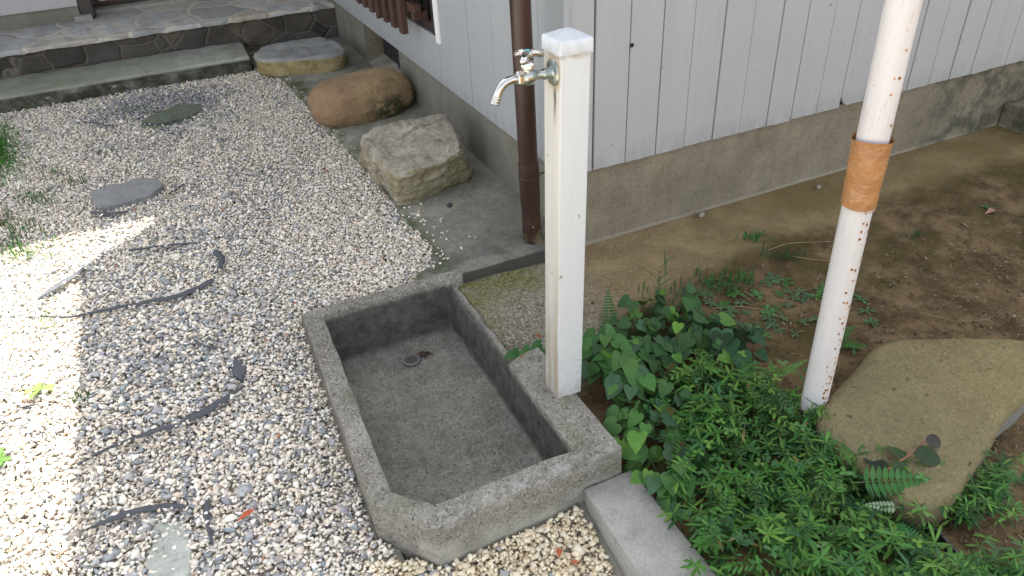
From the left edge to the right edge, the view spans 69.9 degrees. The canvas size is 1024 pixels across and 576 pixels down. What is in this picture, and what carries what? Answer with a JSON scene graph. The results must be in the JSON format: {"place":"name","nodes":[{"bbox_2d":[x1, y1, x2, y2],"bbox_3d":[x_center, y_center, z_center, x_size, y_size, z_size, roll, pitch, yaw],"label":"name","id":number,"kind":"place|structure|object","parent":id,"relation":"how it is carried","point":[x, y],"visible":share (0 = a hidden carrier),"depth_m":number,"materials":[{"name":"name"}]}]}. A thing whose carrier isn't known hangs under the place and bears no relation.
{"place":"outdoors","nodes":[
{"label":"outdoors","id":0,"kind":"place"},
{"bbox_2d":[0,70,614,575],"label":"gravel","id":1,"kind":"structure","parent":0,"point":[76,364],"depth_m":2.33,"materials":[{"name":"gravel"}]},
{"bbox_2d":[0,446,10,465],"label":"weed","id":2,"kind":"object","parent":1,"relation":"on","point":[3,460],"visible":1,"depth_m":1.92,"materials":[{"name":"green plant"}]},
{"bbox_2d":[0,111,35,190],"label":"grass","id":3,"kind":"structure","parent":1,"relation":"on","point":[4,155],"depth_m":3.66,"materials":[{"name":"green plant"}]},
{"bbox_2d":[0,199,45,250],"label":"grass","id":4,"kind":"structure","parent":1,"relation":"on","point":[10,225],"depth_m":2.98,"materials":[{"name":"green plant"}]},
{"bbox_2d":[0,232,61,264],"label":"grass","id":5,"kind":"structure","parent":1,"relation":"on","point":[20,246],"depth_m":2.82,"materials":[{"name":"green plant"}]},
{"bbox_2d":[1,185,72,206],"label":"grass","id":6,"kind":"structure","parent":1,"relation":"on","point":[32,196],"depth_m":3.21,"materials":[{"name":"green plant"}]},
{"bbox_2d":[23,382,54,398],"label":"weed","id":7,"kind":"object","parent":1,"relation":"on","point":[38,387],"visible":1,"depth_m":2.12,"materials":[{"name":"green plant"}]},
{"bbox_2d":[40,308,55,335],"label":"grass","id":8,"kind":"structure","parent":1,"relation":"on","point":[46,313],"depth_m":2.42,"materials":[{"name":"green plant"}]},
{"bbox_2d":[36,268,85,299],"bbox_3d":[-1.589,-0.016,2.577,0.035,0.010,0.204,10,36,19],"label":"dark strip","id":9,"kind":"object","parent":1,"relation":"on","point":[56,286],"visible":1,"depth_m":2.58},
{"bbox_2d":[62,389,91,403],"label":"grass","id":10,"kind":"structure","parent":1,"relation":"on","point":[81,396],"depth_m":2.10,"materials":[{"name":"green plant"}]},
{"bbox_2d":[62,173,95,187],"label":"grass","id":11,"kind":"structure","parent":1,"relation":"on","point":[74,180],"depth_m":3.32,"materials":[{"name":"green plant"}]},
{"bbox_2d":[82,121,112,126],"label":"dark strip","id":12,"kind":"object","parent":1,"relation":"on","point":[98,123],"visible":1,"depth_m":3.91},
{"bbox_2d":[90,210,127,214],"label":"dark strip","id":13,"kind":"object","parent":1,"relation":"on","point":[107,213],"visible":1,"depth_m":3.02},
{"bbox_2d":[89,178,163,211],"bbox_3d":[-1.672,-0.389,3.198,0.299,0.083,0.224,-17,36,-20],"label":"stepping stone","id":14,"kind":"object","parent":1,"relation":"on","point":[125,194],"visible":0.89,"depth_m":3.16,"materials":[{"name":"stone"}]},
{"bbox_2d":[40,278,214,317],"bbox_3d":[-1.282,0.047,2.458,0.554,0.010,0.080,-14,35,-16],"label":"dark strip","id":15,"kind":"object","parent":1,"relation":"on","point":[206,283],"visible":1,"depth_m":2.46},
{"bbox_2d":[86,503,193,530],"bbox_3d":[-0.904,0.550,1.791,0.245,0.014,0.039,-10,34,-10],"label":"dark strip","id":16,"kind":"object","parent":1,"relation":"on","point":[132,512],"visible":1,"depth_m":1.79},
{"bbox_2d":[116,101,167,114],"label":"grass","id":17,"kind":"structure","parent":1,"relation":"on","point":[139,108],"depth_m":4.10,"materials":[{"name":"green plant"}]},
{"bbox_2d":[77,385,244,465],"bbox_3d":[-0.942,0.377,2.002,0.454,0.017,0.046,-24,39,-28],"label":"dark strip","id":18,"kind":"object","parent":1,"relation":"on","point":[205,411],"visible":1,"depth_m":2.02,"materials":[{"name":"grey"}]},
{"bbox_2d":[128,242,196,250],"bbox_3d":[-1.319,-0.160,2.771,0.249,0.009,0.021,-7,34,-6],"label":"dark strip","id":19,"kind":"object","parent":1,"relation":"on","point":[156,246],"visible":1,"depth_m":2.77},
{"bbox_2d":[168,183,183,193],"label":"dark strip","id":20,"kind":"object","parent":1,"relation":"on","point":[179,187],"visible":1,"depth_m":3.19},
{"bbox_2d":[203,498,213,545],"bbox_3d":[-0.736,0.566,1.770,0.021,0.020,0.138,-14,35,-15],"label":"dark strip","id":21,"kind":"object","parent":1,"relation":"on","point":[207,505],"visible":1,"depth_m":1.78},
{"bbox_2d":[193,339,224,349],"bbox_3d":[-0.934,0.175,2.250,0.122,0.016,0.018,10,36,18],"label":"dark strip","id":22,"kind":"object","parent":1,"relation":"on","point":[208,346],"visible":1,"depth_m":2.25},
{"bbox_2d":[212,250,224,273],"bbox_3d":[-1.065,-0.100,2.661,0.044,0.010,0.177,-14,35,-16],"label":"dark strip","id":23,"kind":"object","parent":1,"relation":"on","point":[219,255],"visible":1,"depth_m":2.67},
{"bbox_2d":[230,355,247,382],"bbox_3d":[-0.821,0.256,2.212,0.050,0.049,0.122,-5,34,-2],"label":"slate shard","id":24,"kind":"object","parent":1,"relation":"on","point":[238,369],"visible":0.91,"depth_m":2.19,"materials":[{"name":"grey"}]},
{"bbox_2d":[237,509,254,521],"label":"dead leaf","id":25,"kind":"object","parent":1,"relation":"on","point":[246,513],"visible":1,"depth_m":1.80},
{"bbox_2d":[556,548,562,556],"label":"dead leaf","id":26,"kind":"object","parent":1,"relation":"on","point":[559,551],"visible":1,"depth_m":1.71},
{"bbox_2d":[247,36,544,282],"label":"concrete path","id":27,"kind":"structure","parent":0,"point":[485,209],"depth_m":2.86,"materials":[{"name":"concrete"}]},
{"bbox_2d":[254,37,345,76],"bbox_3d":[-1.339,-1.451,4.607,0.534,0.124,0.512,-17,36,-20],"label":"step stone","id":28,"kind":"object","parent":27,"relation":"on","point":[309,55],"visible":1,"depth_m":4.48,"materials":[{"name":"stone"}]},
{"bbox_2d":[307,67,415,127],"bbox_3d":[-0.779,-0.989,3.814,0.560,0.248,0.348,-17,36,-20],"label":"boulder","id":29,"kind":"object","parent":27,"relation":"on","point":[363,96],"visible":0.99,"depth_m":3.68,"materials":[{"name":"stone"}]},
{"bbox_2d":[358,114,472,205],"bbox_3d":[-0.398,-0.576,3.134,0.454,0.242,0.554,-17,36,-20],"label":"angular rock","id":30,"kind":"object","parent":27,"relation":"on","point":[408,162],"visible":1,"depth_m":2.99,"materials":[{"name":"stone"}]},
{"bbox_2d":[0,68,1023,575],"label":"ground","id":31,"kind":"structure","parent":0,"point":[920,186],"depth_m":2.52,"materials":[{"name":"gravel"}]},
{"bbox_2d":[22,165,76,179],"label":"grass","id":32,"kind":"structure","parent":31,"relation":"on","point":[51,171],"depth_m":3.43,"materials":[{"name":"green plant"}]},
{"bbox_2d":[0,42,252,114],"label":"concrete step","id":33,"kind":"object","parent":31,"relation":"on","point":[76,84],"visible":0.66,"depth_m":4.43,"materials":[{"name":"concrete"}]},
{"bbox_2d":[145,515,192,575],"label":"stepping stone","id":34,"kind":"object","parent":31,"relation":"on","point":[178,558],"visible":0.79,"depth_m":1.72,"materials":[{"name":"stone"}]},
{"bbox_2d":[0,0,338,79],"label":"flagstone porch","id":35,"kind":"object","parent":31,"relation":"on","point":[251,25],"visible":0.62,"depth_m":4.80,"materials":[{"name":"stone"}]},
{"bbox_2d":[141,103,202,128],"bbox_3d":[-1.856,-0.924,4.024,0.230,0.072,0.364,13,37,22],"label":"stepping stone","id":36,"kind":"object","parent":31,"relation":"on","point":[184,111],"visible":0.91,"depth_m":3.99,"materials":[{"name":"stone"}]},
{"bbox_2d":[142,118,180,124],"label":"dark strip","id":37,"kind":"object","parent":36,"relation":"on","point":[161,123],"visible":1,"depth_m":3.88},
{"bbox_2d":[302,269,621,568],"bbox_3d":[-0.203,0.350,2.138,0.611,0.266,0.985,-17,36,-20],"label":"wash basin","id":38,"kind":"object","parent":31,"relation":"on","point":[464,439],"visible":0.83,"depth_m":2.07,"materials":[{"name":"concrete"}]},
{"bbox_2d":[416,350,432,358],"bbox_3d":[-0.294,0.217,2.425,0.055,0.011,0.050,19,40,29],"label":"leaf debris","id":39,"kind":"object","parent":38,"relation":"in","point":[422,352],"visible":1,"depth_m":2.43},
{"bbox_2d":[503,333,545,358],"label":"creeping sprig","id":40,"kind":"object","parent":38,"relation":"on","point":[513,353],"visible":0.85,"depth_m":2.16,"materials":[{"name":"green plant"}]},
{"bbox_2d":[490,27,593,397],"bbox_3d":[0.070,-0.108,1.717,0.222,0.955,0.081,-17,36,-20],"label":"standpipe","id":41,"kind":"object","parent":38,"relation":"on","point":[564,73],"visible":1,"depth_m":1.63,"materials":[{"name":"paint"}]},
{"bbox_2d":[0,0,1023,245],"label":"house","id":42,"kind":"structure","parent":31,"relation":"on","point":[696,106],"depth_m":2.82,"materials":[{"name":"paint"}]},
{"bbox_2d":[76,0,146,17],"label":"door","id":43,"kind":"structure","parent":42,"relation":"in","point":[85,6],"depth_m":5.05,"materials":[{"name":"brown"}]},
{"bbox_2d":[356,0,441,44],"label":"window","id":44,"kind":"structure","parent":42,"relation":"in","point":[425,13],"depth_m":3.44,"materials":[{"name":"brown"}]},
{"bbox_2d":[509,0,544,244],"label":"downpipe","id":45,"kind":"object","parent":42,"relation":"attached to","point":[525,105],"visible":0.87,"depth_m":2.40,"materials":[{"name":"metal"}]},
{"bbox_2d":[581,324,632,379],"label":"heart leaf plant","id":46,"kind":"object","parent":31,"relation":"on","point":[611,340],"visible":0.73,"depth_m":2.07,"materials":[{"name":"green plant"}]},
{"bbox_2d":[599,288,633,335],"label":"fern","id":47,"kind":"object","parent":31,"relation":"on","point":[606,311],"visible":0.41,"depth_m":2.33,"materials":[{"name":"green plant"}]},
{"bbox_2d":[588,336,649,391],"bbox_3d":[0.312,0.198,2.143,0.185,0.113,0.174,-17,36,-20],"label":"heart leaf plant","id":48,"kind":"object","parent":31,"relation":"on","point":[643,354],"visible":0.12,"depth_m":2.13,"materials":[{"name":"green plant"}]},
{"bbox_2d":[587,343,655,408],"bbox_3d":[0.313,0.232,2.021,0.183,0.127,0.197,-17,36,-20],"label":"heart leaf plant","id":49,"kind":"object","parent":31,"relation":"on","point":[632,376],"visible":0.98,"depth_m":1.99,"materials":[{"name":"green plant"}]},
{"bbox_2d":[597,311,656,352],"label":"heart leaf plant","id":50,"kind":"object","parent":31,"relation":"on","point":[636,344],"visible":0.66,"depth_m":2.21,"materials":[{"name":"green plant"}]},
{"bbox_2d":[602,395,686,463],"bbox_3d":[0.334,0.352,1.907,0.225,0.114,0.211,-17,36,-20],"label":"heart leaf plant","id":51,"kind":"object","parent":31,"relation":"on","point":[627,419],"visible":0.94,"depth_m":1.89,"materials":[{"name":"green plant"}]},
{"bbox_2d":[617,290,672,329],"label":"heart leaf plant","id":52,"kind":"object","parent":31,"relation":"on","point":[627,302],"visible":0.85,"depth_m":2.33,"materials":[{"name":"green plant"}]},
{"bbox_2d":[584,471,716,575],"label":"kerb block","id":53,"kind":"structure","parent":31,"relation":"on","point":[638,538],"depth_m":1.70,"materials":[{"name":"concrete"}]},
{"bbox_2d":[622,441,694,512],"bbox_3d":[0.381,0.453,1.806,0.179,0.112,0.210,-17,36,-20],"label":"heart leaf plant","id":54,"kind":"object","parent":31,"relation":"on","point":[654,481],"visible":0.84,"depth_m":1.77,"materials":[{"name":"green plant"}]},
{"bbox_2d":[636,331,681,373],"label":"heart leaf plant","id":55,"kind":"object","parent":31,"relation":"on","point":[666,359],"visible":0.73,"depth_m":2.12,"materials":[{"name":"green plant"}]},
{"bbox_2d":[626,364,704,424],"bbox_3d":[0.429,0.289,2.020,0.229,0.124,0.204,-17,36,-20],"label":"heart leaf plant","id":56,"kind":"object","parent":31,"relation":"on","point":[664,387],"visible":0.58,"depth_m":1.98,"materials":[{"name":"green plant"}]},
{"bbox_2d":[639,306,709,357],"bbox_3d":[0.503,0.134,2.246,0.204,0.099,0.191,-17,36,-20],"label":"heart leaf plant","id":57,"kind":"object","parent":31,"relation":"on","point":[678,326],"visible":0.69,"depth_m":2.24,"materials":[{"name":"green plant"}]},
{"bbox_2d":[652,283,700,317],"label":"heart leaf plant","id":58,"kind":"object","parent":31,"relation":"on","point":[688,309],"visible":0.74,"depth_m":2.34,"materials":[{"name":"green plant"}]},
{"bbox_2d":[667,331,733,363],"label":"heart leaf plant","id":59,"kind":"object","parent":31,"relation":"on","point":[685,340],"visible":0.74,"depth_m":2.16,"materials":[{"name":"green plant"}]},
{"bbox_2d":[695,290,713,298],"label":"weed","id":60,"kind":"object","parent":31,"relation":"on","point":[708,293],"visible":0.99,"depth_m":2.44,"materials":[{"name":"green plant"}]},
{"bbox_2d":[703,298,714,306],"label":"weed","id":61,"kind":"object","parent":31,"relation":"on","point":[709,302],"visible":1,"depth_m":2.41,"materials":[{"name":"green plant"}]},
{"bbox_2d":[706,311,718,318],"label":"weed","id":62,"kind":"object","parent":31,"relation":"on","point":[715,314],"visible":0.49,"depth_m":2.35,"materials":[{"name":"green plant"}]},
{"bbox_2d":[683,312,748,363],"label":"heart leaf plant","id":63,"kind":"object","parent":31,"relation":"on","point":[726,335],"visible":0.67,"depth_m":2.22,"materials":[{"name":"green plant"}]},
{"bbox_2d":[713,302,728,310],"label":"weed","id":64,"kind":"object","parent":31,"relation":"on","point":[720,305],"visible":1,"depth_m":2.39,"materials":[{"name":"green plant"}]},
{"bbox_2d":[717,300,732,308],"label":"weed","id":65,"kind":"object","parent":31,"relation":"on","point":[726,303],"visible":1,"depth_m":2.40,"materials":[{"name":"green plant"}]},
{"bbox_2d":[692,260,760,296],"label":"grass","id":66,"kind":"structure","parent":31,"relation":"on","point":[724,282],"depth_m":2.47,"materials":[{"name":"green plant"}]},
{"bbox_2d":[721,305,738,317],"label":"weed","id":67,"kind":"object","parent":31,"relation":"on","point":[730,312],"visible":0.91,"depth_m":2.37,"materials":[{"name":"green plant"}]},
{"bbox_2d":[722,322,737,330],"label":"weed","id":68,"kind":"object","parent":31,"relation":"on","point":[731,327],"visible":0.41,"depth_m":2.31,"materials":[{"name":"green plant"}]},
{"bbox_2d":[727,285,746,297],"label":"weed","id":69,"kind":"object","parent":31,"relation":"on","point":[733,294],"visible":0.98,"depth_m":2.44,"materials":[{"name":"green plant"}]},
{"bbox_2d":[709,320,767,369],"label":"heart leaf plant","id":70,"kind":"object","parent":31,"relation":"on","point":[755,334],"visible":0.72,"depth_m":2.15,"materials":[{"name":"green plant"}]},
{"bbox_2d":[734,299,749,305],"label":"weed","id":71,"kind":"object","parent":31,"relation":"on","point":[739,302],"visible":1,"depth_m":2.40,"materials":[{"name":"green plant"}]},
{"bbox_2d":[741,308,750,314],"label":"weed","id":72,"kind":"object","parent":31,"relation":"on","point":[744,312],"visible":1,"depth_m":2.37,"materials":[{"name":"green plant"}]},
{"bbox_2d":[712,306,785,318],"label":"dry stalk","id":73,"kind":"object","parent":31,"relation":"on","point":[746,307],"visible":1,"depth_m":2.38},
{"bbox_2d":[736,228,773,243],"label":"grass","id":74,"kind":"structure","parent":31,"relation":"on","point":[754,236],"depth_m":2.70,"materials":[{"name":"green plant"}]},
{"bbox_2d":[748,289,763,300],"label":"weed","id":75,"kind":"object","parent":31,"relation":"on","point":[756,293],"visible":1,"depth_m":2.44,"materials":[{"name":"green plant"}]},
{"bbox_2d":[759,310,775,320],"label":"weed","id":76,"kind":"object","parent":31,"relation":"on","point":[765,316],"visible":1,"depth_m":2.35,"materials":[{"name":"green plant"}]},
{"bbox_2d":[760,303,776,316],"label":"weed","id":77,"kind":"object","parent":31,"relation":"on","point":[766,307],"visible":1,"depth_m":2.38,"materials":[{"name":"green plant"}]},
{"bbox_2d":[761,277,780,286],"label":"weed","id":78,"kind":"object","parent":31,"relation":"on","point":[767,280],"visible":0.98,"depth_m":2.49,"materials":[{"name":"green plant"}]},
{"bbox_2d":[765,320,778,329],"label":"weed","id":79,"kind":"object","parent":31,"relation":"on","point":[769,324],"visible":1,"depth_m":2.32,"materials":[{"name":"green plant"}]},
{"bbox_2d":[740,360,806,396],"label":"fern","id":80,"kind":"object","parent":31,"relation":"on","point":[791,368],"visible":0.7,"depth_m":2.03,"materials":[{"name":"green plant"}]},
{"bbox_2d":[765,271,785,280],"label":"weed","id":81,"kind":"object","parent":31,"relation":"on","point":[771,276],"visible":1,"depth_m":2.51,"materials":[{"name":"green plant"}]},
{"bbox_2d":[769,304,782,314],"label":"weed","id":82,"kind":"object","parent":31,"relation":"on","point":[775,308],"visible":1,"depth_m":2.38,"materials":[{"name":"green plant"}]},
{"bbox_2d":[774,289,785,297],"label":"weed","id":83,"kind":"object","parent":31,"relation":"on","point":[780,293],"visible":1,"depth_m":2.44,"materials":[{"name":"green plant"}]},
{"bbox_2d":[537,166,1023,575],"bbox_3d":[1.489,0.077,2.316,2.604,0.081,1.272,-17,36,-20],"label":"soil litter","id":84,"kind":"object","parent":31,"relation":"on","point":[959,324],"visible":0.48,"depth_m":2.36,"materials":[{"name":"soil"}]},
{"bbox_2d":[920,307,1004,320],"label":"dry stalk","id":85,"kind":"object","parent":84,"relation":"on","point":[968,320],"visible":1,"depth_m":2.32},
{"bbox_2d":[775,327,785,333],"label":"weed","id":86,"kind":"object","parent":31,"relation":"on","point":[779,329],"visible":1,"depth_m":2.30,"materials":[{"name":"green plant"}]},
{"bbox_2d":[780,278,794,286],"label":"weed","id":87,"kind":"object","parent":31,"relation":"on","point":[785,283],"visible":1,"depth_m":2.49,"materials":[{"name":"green plant"}]},
{"bbox_2d":[781,302,795,307],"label":"weed","id":88,"kind":"object","parent":31,"relation":"on","point":[787,305],"visible":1,"depth_m":2.40,"materials":[{"name":"green plant"}]},
{"bbox_2d":[792,287,809,296],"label":"weed","id":89,"kind":"object","parent":31,"relation":"on","point":[799,290],"visible":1,"depth_m":2.45,"materials":[{"name":"green plant"}]},
{"bbox_2d":[768,241,833,249],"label":"dry stalk","id":90,"kind":"object","parent":31,"relation":"on","point":[799,242],"visible":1,"depth_m":2.67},
{"bbox_2d":[811,293,822,300],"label":"weed","id":91,"kind":"object","parent":31,"relation":"on","point":[816,297],"visible":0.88,"depth_m":2.43,"materials":[{"name":"green plant"}]},
{"bbox_2d":[813,286,823,292],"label":"weed","id":92,"kind":"object","parent":31,"relation":"on","point":[820,291],"visible":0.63,"depth_m":2.46,"materials":[{"name":"green plant"}]},
{"bbox_2d":[649,345,991,575],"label":"ground cover","id":93,"kind":"object","parent":31,"relation":"on","point":[830,555],"visible":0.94,"depth_m":1.71,"materials":[{"name":"green plant"}]},
{"bbox_2d":[844,342,862,354],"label":"weed","id":94,"kind":"object","parent":31,"relation":"on","point":[853,351],"visible":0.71,"depth_m":2.21,"materials":[{"name":"green plant"}]},
{"bbox_2d":[842,325,868,347],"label":"fern","id":95,"kind":"object","parent":31,"relation":"on","point":[850,342],"visible":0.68,"depth_m":2.21,"materials":[{"name":"green plant"}]},
{"bbox_2d":[797,0,922,424],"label":"steel pole","id":96,"kind":"object","parent":31,"relation":"on","point":[872,142],"visible":0.94,"depth_m":1.56,"materials":[{"name":"metal"}]},
{"bbox_2d":[853,294,867,303],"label":"weed","id":97,"kind":"object","parent":31,"relation":"on","point":[859,298],"visible":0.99,"depth_m":2.41,"materials":[{"name":"green plant"}]},
{"bbox_2d":[857,307,875,312],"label":"weed","id":98,"kind":"object","parent":31,"relation":"on","point":[867,309],"visible":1,"depth_m":2.35,"materials":[{"name":"green plant"}]},
{"bbox_2d":[862,317,878,327],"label":"weed","id":99,"kind":"object","parent":31,"relation":"on","point":[866,321],"visible":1,"depth_m":2.31,"materials":[{"name":"green plant"}]},
{"bbox_2d":[853,466,933,547],"bbox_3d":[0.860,0.488,1.658,0.170,0.072,0.185,11,36,20],"label":"fern","id":100,"kind":"object","parent":31,"relation":"on","point":[903,475],"visible":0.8,"depth_m":1.68,"materials":[{"name":"green plant"}]},
{"bbox_2d":[816,338,1023,529],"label":"flat rock","id":101,"kind":"object","parent":31,"relation":"on","point":[962,399],"visible":0.82,"depth_m":1.87,"materials":[{"name":"stone"}]},
{"bbox_2d":[863,434,940,496],"bbox_3d":[0.919,0.402,1.735,0.243,0.066,0.101,-14,35,-16],"label":"broad leaf twig","id":102,"kind":"object","parent":101,"relation":"on","point":[927,455],"visible":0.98,"depth_m":1.72,"materials":[{"name":"green plant"}]},
{"bbox_2d":[925,521,962,560],"bbox_3d":[0.985,0.620,1.626,0.012,0.082,0.315,-10,34,-11],"label":"bed edging","id":103,"kind":"object","parent":31,"relation":"on","point":[942,539],"visible":0.22,"depth_m":1.65,"materials":[{"name":"black plastic"}]},
{"bbox_2d":[934,449,1023,531],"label":"weed clump","id":104,"kind":"object","parent":31,"relation":"on","point":[999,479],"visible":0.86,"depth_m":1.70,"materials":[{"name":"green plant"}]},
{"bbox_2d":[937,533,1023,575],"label":"weed clump","id":105,"kind":"object","parent":31,"relation":"on","point":[1002,568],"visible":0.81,"depth_m":1.54,"materials":[{"name":"green plant"}]},
{"bbox_2d":[985,208,995,213],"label":"dead leaf","id":106,"kind":"object","parent":31,"relation":"on","point":[989,210],"visible":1,"depth_m":2.82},
{"bbox_2d":[998,98,1023,134],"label":"concrete step","id":107,"kind":"object","parent":31,"relation":"on","point":[1012,117],"visible":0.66,"depth_m":3.41,"materials":[{"name":"concrete"}]},
{"bbox_2d":[637,250,674,288],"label":"grass","id":108,"kind":"structure","parent":0,"point":[665,261],"depth_m":2.52,"materials":[{"name":"green plant"}]},
{"bbox_2d":[638,278,711,319],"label":"grass","id":109,"kind":"structure","parent":0,"point":[674,283],"depth_m":2.44,"materials":[{"name":"green plant"}]},
{"bbox_2d":[759,241,805,262],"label":"grass","id":110,"kind":"structure","parent":0,"point":[787,252],"depth_m":2.60,"materials":[{"name":"green plant"}]},
{"bbox_2d":[900,229,928,239],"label":"grass","id":111,"kind":"structure","parent":0,"point":[917,232],"depth_m":2.70,"materials":[{"name":"green plant"}]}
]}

